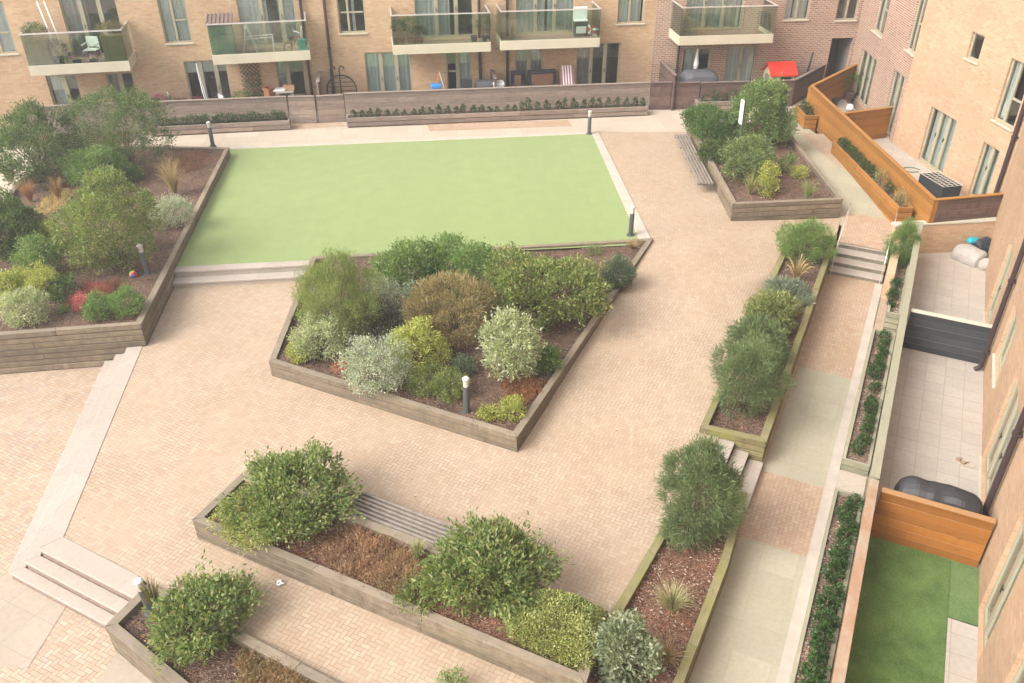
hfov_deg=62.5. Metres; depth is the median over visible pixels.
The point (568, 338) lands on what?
raised planter
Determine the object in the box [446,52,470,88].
door
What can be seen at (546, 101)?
clipped shrub
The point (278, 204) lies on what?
lawn
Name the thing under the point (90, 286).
heather
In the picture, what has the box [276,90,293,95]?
garden table
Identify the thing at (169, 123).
clipped shrub
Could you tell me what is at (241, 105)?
timber fence
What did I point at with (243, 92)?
potted plant
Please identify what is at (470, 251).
shrub
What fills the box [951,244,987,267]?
covered cushions
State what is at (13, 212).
shrub
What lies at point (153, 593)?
grass tuft
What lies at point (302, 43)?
container
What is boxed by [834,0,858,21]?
window
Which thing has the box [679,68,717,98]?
covered furniture
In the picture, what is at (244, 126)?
timber trough
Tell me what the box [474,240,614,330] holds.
shrub
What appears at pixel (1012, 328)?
window
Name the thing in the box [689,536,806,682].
path
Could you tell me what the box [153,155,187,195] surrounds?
grass tuft
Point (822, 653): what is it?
clipped shrub
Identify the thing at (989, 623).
door
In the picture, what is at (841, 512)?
clipped shrub
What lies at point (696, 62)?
folded parasol
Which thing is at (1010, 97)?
window
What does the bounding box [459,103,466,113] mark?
clipped shrub
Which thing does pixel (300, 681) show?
heather
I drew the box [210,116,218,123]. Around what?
clipped shrub
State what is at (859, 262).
path steps
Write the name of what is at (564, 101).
clipped shrub
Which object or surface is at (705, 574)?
raised planter
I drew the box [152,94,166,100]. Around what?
potted plant
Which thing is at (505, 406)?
shrub
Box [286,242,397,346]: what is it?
shrub
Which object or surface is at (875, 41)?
apartment building
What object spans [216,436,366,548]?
shrub
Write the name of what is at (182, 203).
shrub
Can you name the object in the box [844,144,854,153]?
clipped shrub
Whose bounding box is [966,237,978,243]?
bag
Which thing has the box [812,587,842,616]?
clipped shrub
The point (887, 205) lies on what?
timber trough
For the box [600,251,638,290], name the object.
shrub
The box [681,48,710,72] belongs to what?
door
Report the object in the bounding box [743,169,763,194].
grass tuft
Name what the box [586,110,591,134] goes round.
bollard light
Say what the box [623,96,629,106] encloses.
clipped shrub
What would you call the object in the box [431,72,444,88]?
toy swing
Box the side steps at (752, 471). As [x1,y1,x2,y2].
[701,438,762,512]
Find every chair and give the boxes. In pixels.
[81,36,103,62]
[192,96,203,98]
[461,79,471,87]
[559,64,574,84]
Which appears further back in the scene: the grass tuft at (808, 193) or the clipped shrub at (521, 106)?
the clipped shrub at (521, 106)
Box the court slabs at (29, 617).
[0,574,64,667]
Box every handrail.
[830,203,850,274]
[878,210,897,285]
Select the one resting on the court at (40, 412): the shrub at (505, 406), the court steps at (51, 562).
the court steps at (51, 562)
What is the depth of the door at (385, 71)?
33.26 m
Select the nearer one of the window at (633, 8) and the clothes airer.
the clothes airer
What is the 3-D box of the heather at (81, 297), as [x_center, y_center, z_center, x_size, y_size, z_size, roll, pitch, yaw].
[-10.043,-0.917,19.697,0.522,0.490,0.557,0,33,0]
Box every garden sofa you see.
[511,70,525,86]
[528,69,557,85]
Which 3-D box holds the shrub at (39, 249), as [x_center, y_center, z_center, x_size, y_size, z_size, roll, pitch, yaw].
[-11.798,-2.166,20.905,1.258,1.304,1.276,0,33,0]
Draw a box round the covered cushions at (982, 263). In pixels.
[977,258,988,270]
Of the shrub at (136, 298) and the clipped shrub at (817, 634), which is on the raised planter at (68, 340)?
the shrub at (136, 298)
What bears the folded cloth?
on the garden table
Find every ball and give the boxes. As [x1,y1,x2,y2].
[129,270,136,277]
[846,104,853,110]
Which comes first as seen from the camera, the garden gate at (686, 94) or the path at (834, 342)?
the path at (834, 342)
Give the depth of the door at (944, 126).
27.64 m
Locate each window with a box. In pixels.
[0,1,19,55]
[157,0,193,45]
[337,0,367,34]
[616,0,644,25]
[782,0,810,21]
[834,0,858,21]
[871,0,889,38]
[904,0,926,56]
[963,33,984,64]
[990,59,1023,131]
[992,310,1015,387]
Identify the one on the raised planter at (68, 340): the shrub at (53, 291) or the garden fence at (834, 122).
the shrub at (53, 291)
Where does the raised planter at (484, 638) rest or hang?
on the plaza
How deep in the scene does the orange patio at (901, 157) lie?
29.15 m
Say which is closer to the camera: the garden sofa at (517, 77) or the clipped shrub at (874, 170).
the clipped shrub at (874, 170)
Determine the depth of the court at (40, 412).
16.36 m
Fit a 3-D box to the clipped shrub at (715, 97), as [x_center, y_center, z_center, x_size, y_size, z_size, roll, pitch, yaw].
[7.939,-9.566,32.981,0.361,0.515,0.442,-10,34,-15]
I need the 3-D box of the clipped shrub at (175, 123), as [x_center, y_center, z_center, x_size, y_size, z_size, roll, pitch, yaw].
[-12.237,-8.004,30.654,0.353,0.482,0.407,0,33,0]
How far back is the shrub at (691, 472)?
13.74 m
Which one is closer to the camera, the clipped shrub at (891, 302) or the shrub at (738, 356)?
the shrub at (738, 356)
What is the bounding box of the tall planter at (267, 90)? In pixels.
[262,86,274,95]
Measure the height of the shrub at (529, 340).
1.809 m
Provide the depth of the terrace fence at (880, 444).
17.28 m
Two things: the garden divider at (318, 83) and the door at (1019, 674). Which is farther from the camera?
the garden divider at (318, 83)
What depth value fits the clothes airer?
30.92 m
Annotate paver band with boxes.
[275,121,344,130]
[426,120,571,130]
[801,133,843,167]
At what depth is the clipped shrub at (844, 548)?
14.29 m
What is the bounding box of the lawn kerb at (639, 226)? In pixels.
[228,131,649,238]
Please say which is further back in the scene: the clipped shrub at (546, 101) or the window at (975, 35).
the clipped shrub at (546, 101)
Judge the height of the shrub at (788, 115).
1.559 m
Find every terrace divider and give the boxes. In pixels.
[870,487,995,567]
[902,308,992,363]
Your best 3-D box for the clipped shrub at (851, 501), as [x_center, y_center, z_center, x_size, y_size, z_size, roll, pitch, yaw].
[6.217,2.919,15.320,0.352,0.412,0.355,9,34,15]
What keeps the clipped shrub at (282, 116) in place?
in the timber trough at (244, 126)
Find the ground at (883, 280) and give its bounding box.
[197,130,967,674]
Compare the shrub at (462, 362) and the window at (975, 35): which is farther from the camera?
the window at (975, 35)
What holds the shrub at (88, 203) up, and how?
on the raised planter at (68, 340)
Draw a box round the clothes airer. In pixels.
[243,24,274,52]
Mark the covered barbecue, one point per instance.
(947, 494)
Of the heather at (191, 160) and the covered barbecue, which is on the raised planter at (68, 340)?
the heather at (191, 160)
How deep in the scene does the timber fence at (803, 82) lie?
34.28 m
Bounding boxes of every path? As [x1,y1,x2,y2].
[0,146,37,200]
[688,273,895,682]
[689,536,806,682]
[738,470,823,556]
[763,366,850,487]
[800,274,874,378]
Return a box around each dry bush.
[872,166,887,183]
[893,187,910,204]
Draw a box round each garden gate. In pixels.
[287,95,317,122]
[673,81,699,108]
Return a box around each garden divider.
[316,71,321,94]
[490,70,496,86]
[659,61,677,110]
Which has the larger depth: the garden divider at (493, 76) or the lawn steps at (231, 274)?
the garden divider at (493, 76)
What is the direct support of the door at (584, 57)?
in the apartment building at (168, 42)
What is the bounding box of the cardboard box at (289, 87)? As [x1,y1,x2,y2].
[283,84,294,90]
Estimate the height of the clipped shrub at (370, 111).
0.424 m
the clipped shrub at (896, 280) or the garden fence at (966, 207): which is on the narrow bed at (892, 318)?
the clipped shrub at (896, 280)
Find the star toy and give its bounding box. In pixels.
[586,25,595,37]
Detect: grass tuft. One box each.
[10,177,38,201]
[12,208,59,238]
[45,174,62,200]
[138,575,161,612]
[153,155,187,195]
[406,535,427,560]
[624,238,641,248]
[647,576,700,614]
[658,634,690,671]
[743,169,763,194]
[786,253,816,278]
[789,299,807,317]
[797,177,819,198]
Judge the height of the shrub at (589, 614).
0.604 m
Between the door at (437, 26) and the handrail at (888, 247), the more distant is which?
the door at (437, 26)
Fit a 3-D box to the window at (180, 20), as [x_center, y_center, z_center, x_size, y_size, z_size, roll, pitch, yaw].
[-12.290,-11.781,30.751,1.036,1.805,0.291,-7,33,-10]
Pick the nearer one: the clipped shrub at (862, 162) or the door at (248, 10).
the clipped shrub at (862, 162)
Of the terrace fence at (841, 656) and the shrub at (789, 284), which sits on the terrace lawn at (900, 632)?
the terrace fence at (841, 656)
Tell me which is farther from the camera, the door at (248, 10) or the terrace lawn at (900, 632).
the door at (248, 10)
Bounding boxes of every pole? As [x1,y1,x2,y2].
[36,1,58,56]
[43,1,68,63]
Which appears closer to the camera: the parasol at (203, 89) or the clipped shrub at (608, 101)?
the parasol at (203, 89)
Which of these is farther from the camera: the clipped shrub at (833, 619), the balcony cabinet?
the balcony cabinet
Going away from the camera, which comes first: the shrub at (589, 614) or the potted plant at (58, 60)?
the shrub at (589, 614)
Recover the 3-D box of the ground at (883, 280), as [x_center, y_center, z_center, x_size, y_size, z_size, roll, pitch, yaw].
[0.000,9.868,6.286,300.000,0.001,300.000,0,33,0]
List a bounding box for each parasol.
[196,64,207,98]
[694,49,698,68]
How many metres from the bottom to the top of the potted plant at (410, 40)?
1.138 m
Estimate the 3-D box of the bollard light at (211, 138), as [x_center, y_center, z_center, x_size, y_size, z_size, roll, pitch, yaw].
[-10.370,-7.124,29.036,0.230,0.915,0.230,0,33,0]
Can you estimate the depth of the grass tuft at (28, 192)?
24.97 m
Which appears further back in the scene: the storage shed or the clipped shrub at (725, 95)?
the clipped shrub at (725, 95)
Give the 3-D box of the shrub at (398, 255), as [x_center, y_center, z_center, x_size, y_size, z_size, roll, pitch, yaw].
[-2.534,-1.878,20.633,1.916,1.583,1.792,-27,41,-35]
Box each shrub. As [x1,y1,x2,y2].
[0,94,84,190]
[0,185,47,261]
[0,265,29,297]
[0,283,54,329]
[6,231,65,272]
[20,257,65,299]
[35,217,67,252]
[38,163,167,275]
[44,270,80,303]
[54,142,136,190]
[60,77,181,168]
[77,288,119,321]
[101,276,126,290]
[106,281,146,318]
[122,163,144,181]
[136,547,267,674]
[148,189,196,229]
[156,117,164,126]
[163,118,171,125]
[170,116,179,125]
[180,116,187,124]
[185,113,195,124]
[193,115,202,124]
[199,114,210,123]
[206,485,294,554]
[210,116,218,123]
[214,112,225,122]
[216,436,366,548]
[223,112,233,122]
[231,112,242,122]
[240,112,248,121]
[245,110,257,121]
[254,112,263,121]
[262,112,271,120]
[270,109,279,120]
[277,109,286,119]
[283,338,313,364]
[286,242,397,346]
[286,308,353,362]
[330,329,415,397]
[338,292,403,345]
[349,109,357,117]
[358,271,428,321]
[366,108,373,116]
[367,235,447,301]
[374,107,382,116]
[380,314,453,377]
[384,109,390,115]
[388,570,442,619]
[398,268,506,349]
[404,359,445,398]
[411,507,574,631]
[415,231,506,300]
[418,105,425,114]
[426,107,434,114]
[426,363,471,403]
[435,105,441,113]
[443,105,450,113]
[450,350,477,375]
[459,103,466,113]
[469,105,477,112]
[473,402,505,421]
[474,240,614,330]
[475,304,548,381]
[477,104,484,112]
[497,394,528,422]
[501,588,606,674]
[503,104,509,111]
[518,101,524,110]
[524,97,532,110]
[528,341,563,374]
[534,101,541,110]
[543,99,550,109]
[554,100,560,109]
[560,96,567,109]
[570,97,578,108]
[580,98,587,108]
[586,241,603,255]
[587,603,666,682]
[588,96,595,107]
[595,98,602,107]
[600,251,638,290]
[604,96,611,107]
[612,97,621,106]
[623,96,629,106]
[630,97,638,106]
[639,97,646,105]
[650,428,751,555]
[679,101,747,141]
[695,137,729,163]
[706,326,798,421]
[710,90,719,100]
[717,131,779,182]
[719,309,797,372]
[721,93,728,100]
[726,71,790,146]
[742,286,799,333]
[755,158,781,197]
[757,103,800,146]
[759,274,817,312]
[772,150,797,172]
[773,216,839,265]
[787,163,810,179]
[798,648,831,681]
[799,670,828,682]
[800,99,809,108]
[804,105,814,114]
[808,640,829,661]
[809,619,835,648]
[810,607,841,636]
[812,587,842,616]
[820,557,845,586]
[822,581,846,604]
[827,549,850,570]
[830,539,852,560]
[834,500,856,516]
[834,522,858,545]
[837,515,859,533]
[838,136,847,146]
[841,140,850,149]
[843,491,864,511]
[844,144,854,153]
[848,146,858,156]
[850,438,867,455]
[852,151,863,161]
[855,432,872,444]
[859,420,874,436]
[860,159,871,170]
[862,398,876,415]
[862,412,876,425]
[865,393,878,408]
[866,163,876,173]
[867,362,880,380]
[867,379,881,393]
[869,168,878,178]
[873,350,885,363]
[875,359,886,372]
[876,336,888,347]
[877,345,889,356]
[878,329,891,340]
[879,215,923,267]
[883,179,895,192]
[885,289,898,299]
[886,297,896,307]
[888,285,899,292]
[889,277,902,286]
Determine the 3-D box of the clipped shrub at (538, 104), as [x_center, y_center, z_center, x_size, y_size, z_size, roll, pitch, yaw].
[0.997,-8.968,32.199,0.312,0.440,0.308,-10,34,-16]
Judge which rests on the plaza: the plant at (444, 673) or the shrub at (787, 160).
the plant at (444, 673)
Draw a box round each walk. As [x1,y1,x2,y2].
[132,97,806,146]
[791,125,886,225]
[838,213,891,249]
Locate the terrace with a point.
(935, 426)
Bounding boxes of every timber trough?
[150,117,290,136]
[346,103,647,127]
[694,98,740,111]
[795,105,817,132]
[831,141,913,222]
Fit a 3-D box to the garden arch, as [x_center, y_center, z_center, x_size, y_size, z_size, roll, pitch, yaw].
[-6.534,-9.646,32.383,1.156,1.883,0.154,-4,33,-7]
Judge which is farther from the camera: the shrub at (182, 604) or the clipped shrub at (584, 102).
the clipped shrub at (584, 102)
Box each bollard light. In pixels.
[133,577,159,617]
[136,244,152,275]
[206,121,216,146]
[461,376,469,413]
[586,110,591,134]
[626,206,634,236]
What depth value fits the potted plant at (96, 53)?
29.60 m
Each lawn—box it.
[176,134,636,266]
[845,536,950,682]
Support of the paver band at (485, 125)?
on the back walk at (663, 121)
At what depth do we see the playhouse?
34.04 m
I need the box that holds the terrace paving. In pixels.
[944,618,977,682]
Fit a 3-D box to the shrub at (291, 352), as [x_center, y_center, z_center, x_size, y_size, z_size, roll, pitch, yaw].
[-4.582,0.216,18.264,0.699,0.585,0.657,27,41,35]
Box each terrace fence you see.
[830,478,878,682]
[860,222,923,521]
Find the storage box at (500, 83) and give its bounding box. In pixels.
[493,80,504,86]
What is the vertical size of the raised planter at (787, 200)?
0.742 m
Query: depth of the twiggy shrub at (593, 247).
22.64 m
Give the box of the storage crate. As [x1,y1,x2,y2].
[918,171,962,197]
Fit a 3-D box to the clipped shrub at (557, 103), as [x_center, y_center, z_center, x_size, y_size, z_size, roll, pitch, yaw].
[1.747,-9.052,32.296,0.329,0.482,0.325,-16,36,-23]
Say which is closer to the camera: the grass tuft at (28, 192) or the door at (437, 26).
the grass tuft at (28, 192)
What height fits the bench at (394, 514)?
0.110 m
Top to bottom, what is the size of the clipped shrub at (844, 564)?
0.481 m
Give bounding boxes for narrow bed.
[789,488,863,682]
[840,328,895,476]
[882,243,909,331]
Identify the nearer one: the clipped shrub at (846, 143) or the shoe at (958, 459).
the shoe at (958, 459)
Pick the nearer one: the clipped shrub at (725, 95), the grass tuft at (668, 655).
the grass tuft at (668, 655)
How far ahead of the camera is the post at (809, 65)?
34.29 m
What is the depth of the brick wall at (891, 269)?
22.04 m
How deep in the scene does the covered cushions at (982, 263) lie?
23.39 m
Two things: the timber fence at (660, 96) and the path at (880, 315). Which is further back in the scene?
the timber fence at (660, 96)
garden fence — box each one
[806,64,856,101]
[808,86,938,222]
[843,106,893,138]
[932,192,1003,222]
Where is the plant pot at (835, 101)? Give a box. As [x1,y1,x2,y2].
[832,97,838,105]
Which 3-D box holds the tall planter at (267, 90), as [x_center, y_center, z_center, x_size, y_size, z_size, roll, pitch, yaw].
[-9.277,-9.222,32.445,0.339,1.100,0.339,19,37,27]
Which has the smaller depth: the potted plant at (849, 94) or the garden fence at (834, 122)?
the garden fence at (834, 122)
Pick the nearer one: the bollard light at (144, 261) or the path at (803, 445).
the path at (803, 445)
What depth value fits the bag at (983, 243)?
23.87 m
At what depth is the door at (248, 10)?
31.54 m
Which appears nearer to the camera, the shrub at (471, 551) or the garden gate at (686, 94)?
the shrub at (471, 551)
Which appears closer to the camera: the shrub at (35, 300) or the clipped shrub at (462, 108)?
the shrub at (35, 300)
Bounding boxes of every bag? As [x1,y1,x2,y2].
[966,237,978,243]
[971,237,990,253]
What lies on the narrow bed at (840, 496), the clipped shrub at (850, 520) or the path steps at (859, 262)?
the clipped shrub at (850, 520)
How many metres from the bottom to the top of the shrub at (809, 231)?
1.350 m
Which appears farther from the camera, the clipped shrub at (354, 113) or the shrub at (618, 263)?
the clipped shrub at (354, 113)
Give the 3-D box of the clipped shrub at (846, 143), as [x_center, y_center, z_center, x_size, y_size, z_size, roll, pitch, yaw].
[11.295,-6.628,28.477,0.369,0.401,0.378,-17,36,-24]
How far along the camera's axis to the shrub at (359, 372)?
17.11 m
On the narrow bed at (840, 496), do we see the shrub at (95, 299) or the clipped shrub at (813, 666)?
the clipped shrub at (813, 666)
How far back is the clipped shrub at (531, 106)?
32.12 m
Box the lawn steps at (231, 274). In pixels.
[173,260,309,287]
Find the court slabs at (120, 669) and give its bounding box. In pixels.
[95,654,152,682]
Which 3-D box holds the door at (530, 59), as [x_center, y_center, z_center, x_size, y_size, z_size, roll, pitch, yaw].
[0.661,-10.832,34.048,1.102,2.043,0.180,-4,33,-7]
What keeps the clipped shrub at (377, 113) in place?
in the timber trough at (543, 113)
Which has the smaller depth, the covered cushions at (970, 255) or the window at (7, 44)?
the covered cushions at (970, 255)
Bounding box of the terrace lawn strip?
[948,560,978,625]
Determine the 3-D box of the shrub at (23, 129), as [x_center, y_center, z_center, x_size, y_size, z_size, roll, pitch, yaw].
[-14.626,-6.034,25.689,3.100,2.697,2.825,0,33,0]
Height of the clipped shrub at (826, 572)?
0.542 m
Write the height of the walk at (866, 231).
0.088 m
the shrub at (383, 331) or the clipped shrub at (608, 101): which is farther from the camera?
the clipped shrub at (608, 101)
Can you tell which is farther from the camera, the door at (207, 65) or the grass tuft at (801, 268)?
the door at (207, 65)
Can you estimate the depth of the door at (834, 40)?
35.57 m
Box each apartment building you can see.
[0,0,656,158]
[649,0,927,141]
[892,0,1023,682]
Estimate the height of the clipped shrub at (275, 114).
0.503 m
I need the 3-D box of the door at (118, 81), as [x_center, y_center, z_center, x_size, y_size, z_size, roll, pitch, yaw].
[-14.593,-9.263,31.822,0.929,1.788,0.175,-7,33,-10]
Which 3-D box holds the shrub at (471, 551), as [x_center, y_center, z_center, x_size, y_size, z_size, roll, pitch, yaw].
[-0.407,3.400,12.712,2.150,1.096,2.237,25,40,34]
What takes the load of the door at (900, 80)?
in the apartment building at (875, 41)
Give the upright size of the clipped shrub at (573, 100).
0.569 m
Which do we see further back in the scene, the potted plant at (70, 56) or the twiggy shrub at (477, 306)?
the potted plant at (70, 56)
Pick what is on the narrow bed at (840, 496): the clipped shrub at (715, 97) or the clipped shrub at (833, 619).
the clipped shrub at (833, 619)
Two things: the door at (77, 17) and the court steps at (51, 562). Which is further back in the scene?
the door at (77, 17)
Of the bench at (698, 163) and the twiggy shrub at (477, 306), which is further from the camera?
the bench at (698, 163)
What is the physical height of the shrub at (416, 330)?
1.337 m
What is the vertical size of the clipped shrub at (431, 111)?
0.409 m
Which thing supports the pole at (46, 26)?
on the apartment building at (168, 42)
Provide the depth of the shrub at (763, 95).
27.95 m
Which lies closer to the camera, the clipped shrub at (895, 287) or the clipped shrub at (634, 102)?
the clipped shrub at (895, 287)
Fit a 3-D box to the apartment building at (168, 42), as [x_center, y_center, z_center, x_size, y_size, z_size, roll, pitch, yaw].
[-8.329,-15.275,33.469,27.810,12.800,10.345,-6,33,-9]
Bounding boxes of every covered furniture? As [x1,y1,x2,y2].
[474,79,493,87]
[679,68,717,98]
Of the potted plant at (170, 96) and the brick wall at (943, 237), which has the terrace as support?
the brick wall at (943, 237)
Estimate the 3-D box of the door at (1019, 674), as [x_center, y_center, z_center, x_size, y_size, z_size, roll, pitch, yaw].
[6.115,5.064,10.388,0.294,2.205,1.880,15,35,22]
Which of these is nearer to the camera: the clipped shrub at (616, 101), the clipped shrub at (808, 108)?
the clipped shrub at (808, 108)
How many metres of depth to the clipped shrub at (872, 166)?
26.60 m
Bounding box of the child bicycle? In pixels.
[284,31,300,50]
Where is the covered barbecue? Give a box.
[894,475,982,514]
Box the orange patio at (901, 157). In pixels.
[837,99,964,195]
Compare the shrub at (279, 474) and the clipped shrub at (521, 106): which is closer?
the shrub at (279, 474)
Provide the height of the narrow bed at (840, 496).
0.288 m
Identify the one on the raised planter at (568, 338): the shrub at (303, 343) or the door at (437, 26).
the shrub at (303, 343)
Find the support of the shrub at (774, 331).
in the raised planter at (751, 437)
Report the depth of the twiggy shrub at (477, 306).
18.71 m
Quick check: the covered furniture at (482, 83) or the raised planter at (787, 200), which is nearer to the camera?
the raised planter at (787, 200)
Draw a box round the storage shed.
[205,12,236,54]
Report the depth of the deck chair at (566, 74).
33.53 m
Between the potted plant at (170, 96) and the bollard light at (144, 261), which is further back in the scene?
the potted plant at (170, 96)
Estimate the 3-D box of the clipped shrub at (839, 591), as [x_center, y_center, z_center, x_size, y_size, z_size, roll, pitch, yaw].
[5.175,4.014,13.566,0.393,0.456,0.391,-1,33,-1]
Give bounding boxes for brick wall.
[880,239,900,298]
[887,217,995,260]
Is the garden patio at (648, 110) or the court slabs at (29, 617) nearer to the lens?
the court slabs at (29, 617)
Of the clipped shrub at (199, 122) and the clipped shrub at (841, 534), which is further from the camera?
the clipped shrub at (199, 122)
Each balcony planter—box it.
[19,21,54,65]
[92,19,129,61]
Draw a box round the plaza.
[64,132,840,682]
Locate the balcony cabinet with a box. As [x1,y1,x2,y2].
[573,6,587,36]
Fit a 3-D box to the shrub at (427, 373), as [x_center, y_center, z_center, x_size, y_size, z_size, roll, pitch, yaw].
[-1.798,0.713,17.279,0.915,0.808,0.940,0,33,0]
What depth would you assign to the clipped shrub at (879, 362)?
18.82 m
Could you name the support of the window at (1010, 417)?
in the apartment building at (961, 118)
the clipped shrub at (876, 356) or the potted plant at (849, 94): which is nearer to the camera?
the clipped shrub at (876, 356)
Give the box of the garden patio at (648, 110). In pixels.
[0,95,669,132]
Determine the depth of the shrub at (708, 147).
27.37 m
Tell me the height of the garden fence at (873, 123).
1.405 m
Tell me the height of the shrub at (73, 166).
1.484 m
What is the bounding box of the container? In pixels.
[298,26,306,49]
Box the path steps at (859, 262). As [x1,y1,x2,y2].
[828,242,887,283]
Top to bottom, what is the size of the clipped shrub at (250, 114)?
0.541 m
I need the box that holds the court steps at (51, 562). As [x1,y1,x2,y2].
[8,346,142,628]
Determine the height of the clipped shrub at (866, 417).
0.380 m
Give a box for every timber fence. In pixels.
[28,96,288,140]
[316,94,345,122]
[344,82,650,115]
[649,81,671,109]
[699,79,794,106]
[790,62,829,105]
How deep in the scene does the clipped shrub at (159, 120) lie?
30.59 m
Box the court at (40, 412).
[0,366,146,682]
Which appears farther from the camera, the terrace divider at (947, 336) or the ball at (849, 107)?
the ball at (849, 107)
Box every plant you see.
[34,187,77,215]
[45,38,67,63]
[56,303,73,313]
[66,51,85,62]
[82,50,100,62]
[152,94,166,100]
[160,95,175,100]
[231,89,250,97]
[329,356,351,374]
[390,18,407,44]
[401,16,418,44]
[410,25,427,43]
[432,664,468,682]
[467,14,478,41]
[478,9,490,41]
[499,374,545,405]
[843,73,862,99]
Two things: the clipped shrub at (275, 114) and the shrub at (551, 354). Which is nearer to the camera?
the shrub at (551, 354)
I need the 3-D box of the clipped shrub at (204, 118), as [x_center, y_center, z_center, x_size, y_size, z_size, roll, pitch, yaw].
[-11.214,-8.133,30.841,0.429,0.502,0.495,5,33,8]
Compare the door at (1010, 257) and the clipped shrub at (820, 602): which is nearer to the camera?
the clipped shrub at (820, 602)
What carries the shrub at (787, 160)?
on the raised planter at (787, 200)
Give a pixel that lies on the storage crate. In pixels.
(937, 185)
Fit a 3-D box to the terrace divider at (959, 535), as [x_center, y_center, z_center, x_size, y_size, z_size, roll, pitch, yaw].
[7.105,3.168,14.365,1.750,1.051,0.135,15,35,22]
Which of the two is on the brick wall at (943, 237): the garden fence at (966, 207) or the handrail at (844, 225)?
the garden fence at (966, 207)
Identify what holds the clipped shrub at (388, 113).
in the timber trough at (543, 113)
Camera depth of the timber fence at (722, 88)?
33.14 m
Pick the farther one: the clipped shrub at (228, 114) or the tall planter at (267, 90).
the tall planter at (267, 90)
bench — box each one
[348,491,466,550]
[675,134,712,184]
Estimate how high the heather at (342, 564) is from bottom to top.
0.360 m
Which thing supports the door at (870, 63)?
in the apartment building at (875, 41)
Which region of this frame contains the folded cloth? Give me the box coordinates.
[273,87,285,91]
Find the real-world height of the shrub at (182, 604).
0.886 m
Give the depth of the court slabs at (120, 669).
12.58 m
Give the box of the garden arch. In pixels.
[327,66,356,94]
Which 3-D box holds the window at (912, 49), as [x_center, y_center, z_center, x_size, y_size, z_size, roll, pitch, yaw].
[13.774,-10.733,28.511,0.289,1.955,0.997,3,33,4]
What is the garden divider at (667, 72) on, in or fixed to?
on the garden patio at (648, 110)
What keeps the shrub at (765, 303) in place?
on the raised planter at (751, 437)
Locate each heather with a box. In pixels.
[63,275,118,312]
[70,291,89,311]
[164,149,214,176]
[231,647,302,682]
[285,670,325,682]
[316,523,412,586]
[368,545,441,607]
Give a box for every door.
[46,74,81,104]
[59,0,121,56]
[106,72,137,101]
[184,60,232,98]
[236,0,298,46]
[275,60,306,109]
[364,52,412,91]
[414,0,473,37]
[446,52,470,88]
[515,49,542,85]
[516,0,573,34]
[575,42,620,83]
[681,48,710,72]
[684,0,743,29]
[723,46,756,80]
[827,38,837,76]
[855,49,876,107]
[887,70,904,134]
[919,107,956,173]
[970,143,999,194]
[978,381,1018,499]
[982,246,1012,323]
[983,522,1023,649]
[1011,658,1023,682]
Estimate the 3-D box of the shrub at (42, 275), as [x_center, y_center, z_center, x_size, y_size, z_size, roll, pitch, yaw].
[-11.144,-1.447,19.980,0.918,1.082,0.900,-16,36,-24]
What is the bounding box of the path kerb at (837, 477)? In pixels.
[776,283,882,682]
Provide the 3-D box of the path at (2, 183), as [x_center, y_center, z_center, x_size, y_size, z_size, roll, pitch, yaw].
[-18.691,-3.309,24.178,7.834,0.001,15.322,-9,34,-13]
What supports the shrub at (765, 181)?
on the raised planter at (787, 200)
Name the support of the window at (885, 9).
in the apartment building at (875, 41)
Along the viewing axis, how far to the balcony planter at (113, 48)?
29.53 m
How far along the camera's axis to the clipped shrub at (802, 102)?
31.92 m
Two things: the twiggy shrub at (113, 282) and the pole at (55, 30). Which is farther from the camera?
the pole at (55, 30)
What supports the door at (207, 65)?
in the apartment building at (168, 42)
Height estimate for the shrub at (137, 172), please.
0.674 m
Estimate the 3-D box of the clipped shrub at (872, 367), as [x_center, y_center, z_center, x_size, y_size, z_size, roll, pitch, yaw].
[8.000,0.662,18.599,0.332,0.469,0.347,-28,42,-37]
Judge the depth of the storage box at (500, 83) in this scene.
32.76 m
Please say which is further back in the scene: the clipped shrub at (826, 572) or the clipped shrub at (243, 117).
the clipped shrub at (243, 117)
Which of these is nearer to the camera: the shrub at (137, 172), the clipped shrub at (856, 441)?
the clipped shrub at (856, 441)
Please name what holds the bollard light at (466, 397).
on the raised planter at (568, 338)
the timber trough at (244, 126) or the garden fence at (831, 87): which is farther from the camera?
the garden fence at (831, 87)
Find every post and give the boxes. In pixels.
[738,99,745,154]
[806,52,813,72]
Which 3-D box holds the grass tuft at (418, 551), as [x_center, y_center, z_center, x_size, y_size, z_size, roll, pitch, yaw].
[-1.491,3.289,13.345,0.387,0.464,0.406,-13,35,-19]
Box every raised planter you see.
[0,144,230,373]
[105,583,337,682]
[192,473,608,682]
[269,238,652,451]
[589,466,747,682]
[687,122,842,220]
[699,234,836,462]
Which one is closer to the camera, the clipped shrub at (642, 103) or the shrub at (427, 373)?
the shrub at (427, 373)
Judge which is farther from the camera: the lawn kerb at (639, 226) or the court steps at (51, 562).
the lawn kerb at (639, 226)
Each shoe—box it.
[955,457,969,462]
[959,461,973,467]
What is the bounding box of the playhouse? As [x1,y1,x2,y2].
[761,61,797,79]
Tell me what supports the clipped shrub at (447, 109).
in the timber trough at (543, 113)
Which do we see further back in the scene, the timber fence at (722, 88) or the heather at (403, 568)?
the timber fence at (722, 88)
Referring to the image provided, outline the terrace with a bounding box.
[873,252,985,566]
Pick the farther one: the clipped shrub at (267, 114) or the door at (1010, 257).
the clipped shrub at (267, 114)
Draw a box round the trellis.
[239,63,263,96]

